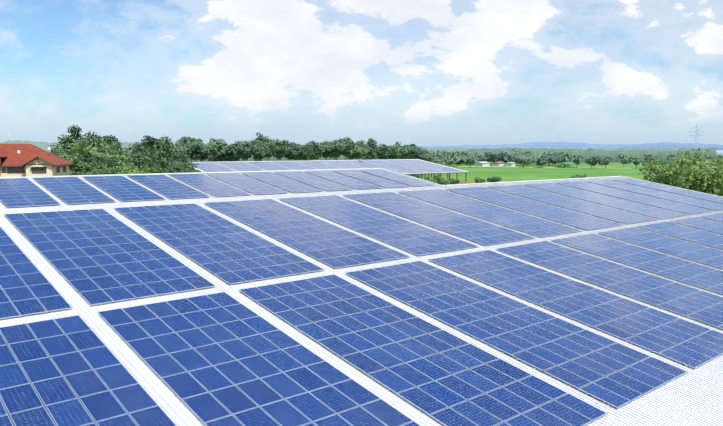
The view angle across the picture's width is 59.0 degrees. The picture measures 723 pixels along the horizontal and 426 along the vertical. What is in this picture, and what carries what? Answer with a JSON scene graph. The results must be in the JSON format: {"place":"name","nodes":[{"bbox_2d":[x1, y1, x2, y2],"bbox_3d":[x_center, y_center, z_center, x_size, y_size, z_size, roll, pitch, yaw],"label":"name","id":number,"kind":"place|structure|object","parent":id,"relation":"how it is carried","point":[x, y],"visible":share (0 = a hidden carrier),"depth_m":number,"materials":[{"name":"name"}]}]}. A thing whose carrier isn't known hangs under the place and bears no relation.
{"place":"outdoors","nodes":[
{"label":"outdoors","id":0,"kind":"place"},
{"bbox_2d":[0,169,722,425],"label":"roof","id":1,"kind":"structure","parent":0,"point":[692,397],"depth_m":30.95,"materials":[{"name":"white metal"}]},
{"bbox_2d":[0,168,721,196],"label":"roof trim","id":2,"kind":"structure","parent":1,"relation":"attached to","point":[314,170],"depth_m":67.92,"materials":[{"name":"white metal"}]},
{"bbox_2d":[0,170,722,425],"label":"solar array rails","id":3,"kind":"object","parent":1,"relation":"on","point":[344,272],"visible":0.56,"depth_m":41.59,"materials":[{"name":"white metal"}]},
{"bbox_2d":[0,169,722,425],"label":"solar array","id":4,"kind":"object","parent":3,"relation":"on","point":[221,359],"visible":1,"depth_m":32.15,"materials":[{"name":"blue glass"}]},
{"bbox_2d":[0,0,722,145],"label":"sky","id":5,"kind":"structure","parent":0,"point":[389,72],"materials":[{"name":"blue"}]},
{"bbox_2d":[190,150,722,184],"bbox_3d":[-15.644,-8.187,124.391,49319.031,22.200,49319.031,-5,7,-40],"label":"ground","id":6,"kind":"structure","parent":0,"point":[509,174],"depth_m":455.11,"materials":[{"name":"green plant"}]},
{"bbox_2d":[0,144,73,176],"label":"house","id":7,"kind":"structure","parent":6,"relation":"on","point":[20,160],"depth_m":112.30,"materials":[{"name":"beige paint"}]},
{"bbox_2d":[49,143,63,154],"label":"tree","id":8,"kind":"object","parent":6,"relation":"on","point":[58,147],"visible":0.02,"depth_m":173.53,"materials":[{"name":"green plant"}]},
{"bbox_2d":[59,153,84,174],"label":"tree","id":9,"kind":"object","parent":6,"relation":"on","point":[73,158],"visible":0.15,"depth_m":129.67,"materials":[{"name":"green plant"}]},
{"bbox_2d":[57,124,88,149],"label":"tree","id":10,"kind":"object","parent":6,"relation":"on","point":[74,137],"visible":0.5,"depth_m":169.63,"materials":[{"name":"green plant"}]},
{"bbox_2d":[66,149,95,172],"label":"tree","id":11,"kind":"object","parent":6,"relation":"on","point":[86,153],"visible":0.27,"depth_m":133.41,"materials":[{"name":"green plant"}]},
{"bbox_2d":[50,140,115,157],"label":"tree","id":12,"kind":"object","parent":6,"relation":"on","point":[65,150],"visible":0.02,"depth_m":160.51,"materials":[{"name":"green plant"}]},
{"bbox_2d":[69,162,98,174],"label":"tree","id":13,"kind":"object","parent":6,"relation":"on","point":[82,172],"visible":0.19,"depth_m":128.49,"materials":[{"name":"green plant"}]},
{"bbox_2d":[84,163,104,172],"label":"tree","id":14,"kind":"object","parent":6,"relation":"on","point":[89,166],"visible":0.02,"depth_m":130.56,"materials":[{"name":"green plant"}]},
{"bbox_2d":[70,138,128,158],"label":"tree","id":15,"kind":"object","parent":6,"relation":"on","point":[93,150],"visible":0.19,"depth_m":154.38,"materials":[{"name":"green plant"}]},
{"bbox_2d":[0,140,198,160],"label":"hills","id":16,"kind":"structure","parent":6,"relation":"on","point":[43,145],"depth_m":803.56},
{"bbox_2d":[78,154,121,167],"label":"tree","id":17,"kind":"object","parent":6,"relation":"on","point":[98,160],"visible":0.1,"depth_m":136.55,"materials":[{"name":"green plant"}]},
{"bbox_2d":[83,131,120,150],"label":"tree","id":18,"kind":"object","parent":6,"relation":"on","point":[106,138],"visible":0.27,"depth_m":166.46,"materials":[{"name":"green plant"}]},
{"bbox_2d":[81,159,124,174],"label":"tree","id":19,"kind":"object","parent":6,"relation":"on","point":[106,165],"visible":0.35,"depth_m":128.31,"materials":[{"name":"green plant"}]},
{"bbox_2d":[88,162,139,174],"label":"tree","id":20,"kind":"object","parent":6,"relation":"on","point":[122,168],"visible":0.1,"depth_m":128.39,"materials":[{"name":"green plant"}]},
{"bbox_2d":[106,144,133,168],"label":"tree","id":21,"kind":"object","parent":6,"relation":"on","point":[122,160],"visible":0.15,"depth_m":141.94,"materials":[{"name":"green plant"}]},
{"bbox_2d":[111,143,162,168],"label":"tree","id":22,"kind":"object","parent":6,"relation":"on","point":[133,155],"visible":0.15,"depth_m":159.12,"materials":[{"name":"green plant"}]},
{"bbox_2d":[126,162,151,173],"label":"tree","id":23,"kind":"object","parent":6,"relation":"on","point":[133,171],"visible":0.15,"depth_m":119.79,"materials":[{"name":"green plant"}]},
{"bbox_2d":[135,151,157,167],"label":"tree","id":24,"kind":"object","parent":6,"relation":"on","point":[153,162],"visible":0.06,"depth_m":158.29,"materials":[{"name":"green plant"}]},
{"bbox_2d":[140,155,164,173],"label":"tree","id":25,"kind":"object","parent":6,"relation":"on","point":[147,159],"visible":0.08,"depth_m":137.66,"materials":[{"name":"green plant"}]},
{"bbox_2d":[134,135,172,163],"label":"tree","id":26,"kind":"object","parent":6,"relation":"on","point":[152,141],"visible":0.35,"depth_m":176.34,"materials":[{"name":"green plant"}]},
{"bbox_2d":[139,136,192,170],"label":"tree","id":27,"kind":"object","parent":6,"relation":"on","point":[174,156],"visible":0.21,"depth_m":182.39,"materials":[{"name":"green plant"}]},
{"bbox_2d":[171,142,186,157],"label":"tree","id":28,"kind":"object","parent":6,"relation":"on","point":[177,147],"visible":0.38,"depth_m":263.34,"materials":[{"name":"green plant"}]},
{"bbox_2d":[156,155,203,172],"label":"tree","id":29,"kind":"object","parent":6,"relation":"on","point":[186,168],"visible":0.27,"depth_m":144.44,"materials":[{"name":"green plant"}]},
{"bbox_2d":[180,143,192,156],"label":"tree","id":30,"kind":"object","parent":6,"relation":"on","point":[188,147],"visible":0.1,"depth_m":270.83,"materials":[{"name":"green plant"}]},
{"bbox_2d":[181,136,195,155],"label":"tree","id":31,"kind":"object","parent":6,"relation":"on","point":[184,139],"visible":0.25,"depth_m":273.60,"materials":[{"name":"green plant"}]},
{"bbox_2d":[188,140,205,161],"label":"tree","id":32,"kind":"object","parent":6,"relation":"on","point":[196,153],"visible":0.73,"depth_m":280.82,"materials":[{"name":"green plant"}]},
{"bbox_2d":[197,142,205,161],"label":"tree","id":33,"kind":"object","parent":6,"relation":"on","point":[202,157],"visible":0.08,"depth_m":310.19,"materials":[{"name":"green plant"}]},
{"bbox_2d":[202,142,221,161],"bbox_3d":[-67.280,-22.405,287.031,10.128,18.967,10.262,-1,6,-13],"label":"tree","id":34,"kind":"object","parent":6,"relation":"on","point":[210,150],"visible":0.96,"depth_m":283.51,"materials":[{"name":"green plant"}]},
{"bbox_2d":[211,139,227,160],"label":"tree","id":35,"kind":"object","parent":6,"relation":"on","point":[218,143],"visible":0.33,"depth_m":287.53,"materials":[{"name":"green plant"}]},
{"bbox_2d":[213,146,226,161],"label":"tree","id":36,"kind":"object","parent":6,"relation":"on","point":[220,153],"visible":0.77,"depth_m":287.00,"materials":[{"name":"green plant"}]},
{"bbox_2d":[221,149,232,161],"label":"tree","id":37,"kind":"object","parent":6,"relation":"on","point":[227,156],"visible":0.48,"depth_m":287.32,"materials":[{"name":"green plant"}]},
{"bbox_2d":[227,143,247,160],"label":"tree","id":38,"kind":"object","parent":6,"relation":"on","point":[234,150],"visible":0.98,"depth_m":284.64,"materials":[{"name":"green plant"}]},
{"bbox_2d":[240,142,252,159],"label":"tree","id":39,"kind":"object","parent":6,"relation":"on","point":[247,145],"visible":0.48,"depth_m":294.93,"materials":[{"name":"green plant"}]},
{"bbox_2d":[248,145,268,160],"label":"tree","id":40,"kind":"object","parent":6,"relation":"on","point":[258,152],"visible":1,"depth_m":288.11,"materials":[{"name":"green plant"}]},
{"bbox_2d":[250,132,266,160],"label":"tree","id":41,"kind":"object","parent":6,"relation":"on","point":[262,141],"visible":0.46,"depth_m":299.16,"materials":[{"name":"green plant"}]},
{"bbox_2d":[253,137,270,157],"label":"tree","id":42,"kind":"object","parent":6,"relation":"on","point":[266,144],"visible":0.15,"depth_m":302.12,"materials":[{"name":"green plant"}]},
{"bbox_2d":[266,137,273,158],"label":"tree","id":43,"kind":"object","parent":6,"relation":"on","point":[269,143],"visible":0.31,"depth_m":321.27,"materials":[{"name":"green plant"}]},
{"bbox_2d":[268,139,288,160],"bbox_3d":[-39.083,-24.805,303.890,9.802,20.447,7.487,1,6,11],"label":"tree","id":44,"kind":"object","parent":6,"relation":"on","point":[283,146],"visible":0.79,"depth_m":302.13,"materials":[{"name":"green plant"}]},
{"bbox_2d":[286,143,296,160],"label":"tree","id":45,"kind":"object","parent":6,"relation":"on","point":[289,156],"visible":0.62,"depth_m":310.71,"materials":[{"name":"green plant"}]},
{"bbox_2d":[287,142,303,160],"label":"tree","id":46,"kind":"object","parent":6,"relation":"on","point":[296,154],"visible":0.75,"depth_m":308.85,"materials":[{"name":"green plant"}]},
{"bbox_2d":[297,146,313,160],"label":"tree","id":47,"kind":"object","parent":6,"relation":"on","point":[306,153],"visible":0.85,"depth_m":309.35,"materials":[{"name":"green plant"}]},
{"bbox_2d":[306,141,316,157],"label":"tree","id":48,"kind":"object","parent":6,"relation":"on","point":[310,144],"visible":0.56,"depth_m":322.87,"materials":[{"name":"green plant"}]},
{"bbox_2d":[311,142,324,159],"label":"tree","id":49,"kind":"object","parent":6,"relation":"on","point":[320,150],"visible":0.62,"depth_m":323.83,"materials":[{"name":"green plant"}]},
{"bbox_2d":[321,141,332,159],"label":"tree","id":50,"kind":"object","parent":6,"relation":"on","point":[325,154],"visible":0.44,"depth_m":333.03,"materials":[{"name":"green plant"}]},
{"bbox_2d":[195,170,467,181],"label":"shed frame","id":51,"kind":"object","parent":6,"relation":"on","point":[438,175],"visible":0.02,"depth_m":295.98,"materials":[{"name":"grey metal"}]},
{"bbox_2d":[187,159,467,173],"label":"shed deck","id":52,"kind":"structure","parent":51,"relation":"on","point":[339,167],"depth_m":282.99,"materials":[{"name":"grey metal"}]},
{"bbox_2d":[191,160,464,173],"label":"shed array","id":53,"kind":"object","parent":52,"relation":"on","point":[407,166],"visible":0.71,"depth_m":273.52,"materials":[{"name":"blue glass"}]},
{"bbox_2d":[325,142,343,159],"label":"tree","id":54,"kind":"object","parent":6,"relation":"on","point":[336,147],"visible":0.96,"depth_m":329.66,"materials":[{"name":"green plant"}]},
{"bbox_2d":[328,138,345,158],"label":"tree","id":55,"kind":"object","parent":6,"relation":"on","point":[340,142],"visible":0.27,"depth_m":333.09,"materials":[{"name":"green plant"}]},
{"bbox_2d":[342,140,348,157],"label":"tree","id":56,"kind":"object","parent":6,"relation":"on","point":[344,149],"visible":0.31,"depth_m":341.19,"materials":[{"name":"green plant"}]},
{"bbox_2d":[340,137,352,158],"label":"tree","id":57,"kind":"object","parent":6,"relation":"on","point":[344,139],"visible":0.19,"depth_m":401.88,"materials":[{"name":"green plant"}]},
{"bbox_2d":[344,141,357,159],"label":"tree","id":58,"kind":"object","parent":6,"relation":"on","point":[352,155],"visible":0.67,"depth_m":333.69,"materials":[{"name":"green plant"}]},
{"bbox_2d":[345,143,358,156],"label":"tree","id":59,"kind":"object","parent":6,"relation":"on","point":[354,144],"visible":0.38,"depth_m":334.06,"materials":[{"name":"green plant"}]},
{"bbox_2d":[352,140,368,159],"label":"tree","id":60,"kind":"object","parent":6,"relation":"on","point":[361,151],"visible":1,"depth_m":327.98,"materials":[{"name":"green plant"}]},
{"bbox_2d":[365,140,376,159],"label":"tree","id":61,"kind":"object","parent":6,"relation":"on","point":[371,147],"visible":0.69,"depth_m":333.43,"materials":[{"name":"green plant"}]},
{"bbox_2d":[369,149,378,159],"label":"tree","id":62,"kind":"object","parent":6,"relation":"on","point":[373,156],"visible":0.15,"depth_m":345.04,"materials":[{"name":"green plant"}]},
{"bbox_2d":[375,144,382,159],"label":"tree","id":63,"kind":"object","parent":6,"relation":"on","point":[379,156],"visible":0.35,"depth_m":353.64,"materials":[{"name":"green plant"}]},
{"bbox_2d":[379,144,392,159],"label":"tree","id":64,"kind":"object","parent":6,"relation":"on","point":[385,152],"visible":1,"depth_m":345.50,"materials":[{"name":"green plant"}]},
{"bbox_2d":[388,147,394,158],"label":"tree","id":65,"kind":"object","parent":6,"relation":"on","point":[391,156],"visible":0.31,"depth_m":357.26,"materials":[{"name":"green plant"}]},
{"bbox_2d":[390,142,406,158],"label":"tree","id":66,"kind":"object","parent":6,"relation":"on","point":[397,150],"visible":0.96,"depth_m":354.90,"materials":[{"name":"green plant"}]},
{"bbox_2d":[402,145,416,175],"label":"tree","id":67,"kind":"object","parent":6,"relation":"on","point":[410,151],"visible":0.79,"depth_m":371.68,"materials":[{"name":"green plant"}]},
{"bbox_2d":[410,148,423,158],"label":"tree","id":68,"kind":"object","parent":6,"relation":"on","point":[417,154],"visible":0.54,"depth_m":374.78,"materials":[{"name":"green plant"}]},
{"bbox_2d":[419,152,432,175],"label":"tree","id":69,"kind":"object","parent":6,"relation":"on","point":[424,156],"visible":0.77,"depth_m":370.35,"materials":[{"name":"green plant"}]},
{"bbox_2d":[425,174,441,184],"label":"shrub","id":70,"kind":"object","parent":6,"relation":"on","point":[437,179],"visible":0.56,"depth_m":260.11,"materials":[{"name":"green plant"}]},
{"bbox_2d":[429,150,439,157],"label":"village tree","id":71,"kind":"object","parent":6,"relation":"on","point":[434,153],"visible":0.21,"depth_m":676.88,"materials":[{"name":"green plant"}]},
{"bbox_2d":[429,157,441,163],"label":"tree","id":72,"kind":"object","parent":6,"relation":"on","point":[436,160],"visible":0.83,"depth_m":609.52,"materials":[{"name":"green plant"}]},
{"bbox_2d":[438,177,451,184],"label":"shrub","id":73,"kind":"object","parent":6,"relation":"on","point":[443,181],"visible":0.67,"depth_m":264.62,"materials":[{"name":"green plant"}]},
{"bbox_2d":[441,155,459,164],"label":"tree","id":74,"kind":"object","parent":6,"relation":"on","point":[449,160],"visible":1,"depth_m":579.59,"materials":[{"name":"green plant"}]},
{"bbox_2d":[423,179,485,183],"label":"shed pad","id":75,"kind":"object","parent":6,"relation":"on","point":[462,182],"visible":0.07,"depth_m":298.70,"materials":[{"name":"beige concrete"}]},
{"bbox_2d":[450,178,458,184],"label":"shrub","id":76,"kind":"object","parent":6,"relation":"on","point":[455,181],"visible":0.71,"depth_m":271.77,"materials":[{"name":"green plant"}]},
{"bbox_2d":[448,151,467,164],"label":"village tree","id":77,"kind":"object","parent":6,"relation":"on","point":[459,154],"visible":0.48,"depth_m":635.24,"materials":[{"name":"green plant"}]},
{"bbox_2d":[452,156,465,164],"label":"tree","id":78,"kind":"object","parent":6,"relation":"on","point":[461,160],"visible":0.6,"depth_m":591.16,"materials":[{"name":"green plant"}]},
{"bbox_2d":[464,155,478,164],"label":"tree","id":79,"kind":"object","parent":6,"relation":"on","point":[470,159],"visible":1,"depth_m":565.98,"materials":[{"name":"green plant"}]},
{"bbox_2d":[474,177,485,182],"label":"shrub","id":80,"kind":"object","parent":6,"relation":"on","point":[478,180],"visible":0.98,"depth_m":284.24,"materials":[{"name":"green plant"}]},
{"bbox_2d":[479,153,488,161],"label":"village tree","id":81,"kind":"object","parent":6,"relation":"on","point":[482,158],"visible":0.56,"depth_m":694.49,"materials":[{"name":"green plant"}]},
{"bbox_2d":[486,176,501,181],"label":"shrub","id":82,"kind":"object","parent":6,"relation":"on","point":[494,179],"visible":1,"depth_m":291.81,"materials":[{"name":"green plant"}]},
{"bbox_2d":[484,151,507,161],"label":"village tree","id":83,"kind":"object","parent":6,"relation":"on","point":[494,157],"visible":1,"depth_m":613.69,"materials":[{"name":"green plant"}]},
{"bbox_2d":[499,153,512,162],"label":"village tree","id":84,"kind":"object","parent":6,"relation":"on","point":[507,158],"visible":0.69,"depth_m":610.93,"materials":[{"name":"green plant"}]},
{"bbox_2d":[510,154,519,163],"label":"village tree","id":85,"kind":"object","parent":6,"relation":"on","point":[513,157],"visible":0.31,"depth_m":614.07,"materials":[{"name":"green plant"}]},
{"bbox_2d":[474,161,574,167],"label":"buildings","id":86,"kind":"structure","parent":6,"relation":"on","point":[486,163],"depth_m":586.53,"materials":[{"name":"grey"}]},
{"bbox_2d":[514,154,536,167],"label":"tree","id":87,"kind":"object","parent":6,"relation":"on","point":[525,160],"visible":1,"depth_m":540.50,"materials":[{"name":"green plant"}]},
{"bbox_2d":[457,166,601,167],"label":"field dyke","id":88,"kind":"structure","parent":6,"relation":"on","point":[529,167],"depth_m":557.34,"materials":[{"name":"green plant"}]},
{"bbox_2d":[534,157,547,167],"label":"tree","id":89,"kind":"object","parent":6,"relation":"on","point":[540,161],"visible":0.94,"depth_m":551.63,"materials":[{"name":"green plant"}]},
{"bbox_2d":[540,153,561,165],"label":"village tree","id":90,"kind":"object","parent":6,"relation":"on","point":[552,158],"visible":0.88,"depth_m":604.52,"materials":[{"name":"green plant"}]},
{"bbox_2d":[418,146,706,148],"bbox_3d":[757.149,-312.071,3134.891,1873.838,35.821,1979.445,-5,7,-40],"label":"forest","id":91,"kind":"object","parent":6,"relation":"on","point":[559,147],"visible":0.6,"depth_m":2537.62,"materials":[{"name":"green plant"}]},
{"bbox_2d":[559,151,568,164],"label":"village tree","id":92,"kind":"object","parent":6,"relation":"on","point":[564,154],"visible":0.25,"depth_m":654.35,"materials":[{"name":"green plant"}]},
{"bbox_2d":[557,155,571,162],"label":"tree","id":93,"kind":"object","parent":6,"relation":"on","point":[564,159],"visible":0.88,"depth_m":593.53,"materials":[{"name":"green plant"}]},
{"bbox_2d":[420,147,716,151],"bbox_3d":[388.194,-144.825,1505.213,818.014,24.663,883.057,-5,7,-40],"label":"hills","id":94,"kind":"structure","parent":6,"relation":"on","point":[599,149],"depth_m":1284.94,"materials":[{"name":"green plant"}]},
{"bbox_2d":[432,148,716,162],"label":"forest","id":95,"kind":"object","parent":6,"relation":"on","point":[591,152],"visible":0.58,"depth_m":851.22,"materials":[{"name":"green plant"}]},
{"bbox_2d":[569,154,582,164],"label":"tree","id":96,"kind":"object","parent":6,"relation":"on","point":[576,159],"visible":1,"depth_m":555.51,"materials":[{"name":"green plant"}]},
{"bbox_2d":[570,174,588,177],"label":"shrub","id":97,"kind":"object","parent":6,"relation":"on","point":[577,176],"visible":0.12,"depth_m":247.38,"materials":[{"name":"green plant"}]},
{"bbox_2d":[585,156,598,167],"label":"tree","id":98,"kind":"object","parent":6,"relation":"on","point":[588,160],"visible":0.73,"depth_m":540.18,"materials":[{"name":"green plant"}]},
{"bbox_2d":[592,156,612,167],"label":"tree","id":99,"kind":"object","parent":6,"relation":"on","point":[606,160],"visible":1,"depth_m":530.08,"materials":[{"name":"green plant"}]},
{"bbox_2d":[617,154,632,164],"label":"tree","id":100,"kind":"object","parent":6,"relation":"on","point":[623,159],"visible":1,"depth_m":559.13,"materials":[{"name":"green plant"}]},
{"bbox_2d":[633,156,641,167],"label":"tree","id":101,"kind":"object","parent":6,"relation":"on","point":[636,160],"visible":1,"depth_m":530.06,"materials":[{"name":"green plant"}]},
{"bbox_2d":[643,154,660,164],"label":"tree","id":102,"kind":"object","parent":6,"relation":"on","point":[648,157],"visible":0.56,"depth_m":526.17,"materials":[{"name":"green plant"}]},
{"bbox_2d":[638,148,722,196],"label":"tree","id":103,"kind":"object","parent":6,"relation":"on","point":[694,176],"visible":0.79,"depth_m":108.92,"materials":[{"name":"green plant"}]},
{"bbox_2d":[689,125,703,147],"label":"pylon","id":104,"kind":"object","parent":6,"relation":"on","point":[695,135],"visible":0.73,"depth_m":1232.09,"materials":[{"name":"silver metal"}]},
{"bbox_2d":[693,155,721,194],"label":"tree","id":105,"kind":"object","parent":6,"relation":"on","point":[711,161],"visible":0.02,"depth_m":131.16,"materials":[{"name":"green plant"}]},
{"bbox_2d":[386,141,722,149],"bbox_3d":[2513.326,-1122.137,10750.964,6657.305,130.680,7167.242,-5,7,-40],"label":"hills","id":106,"kind":"structure","parent":0,"point":[581,144],"depth_m":8453.76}
]}

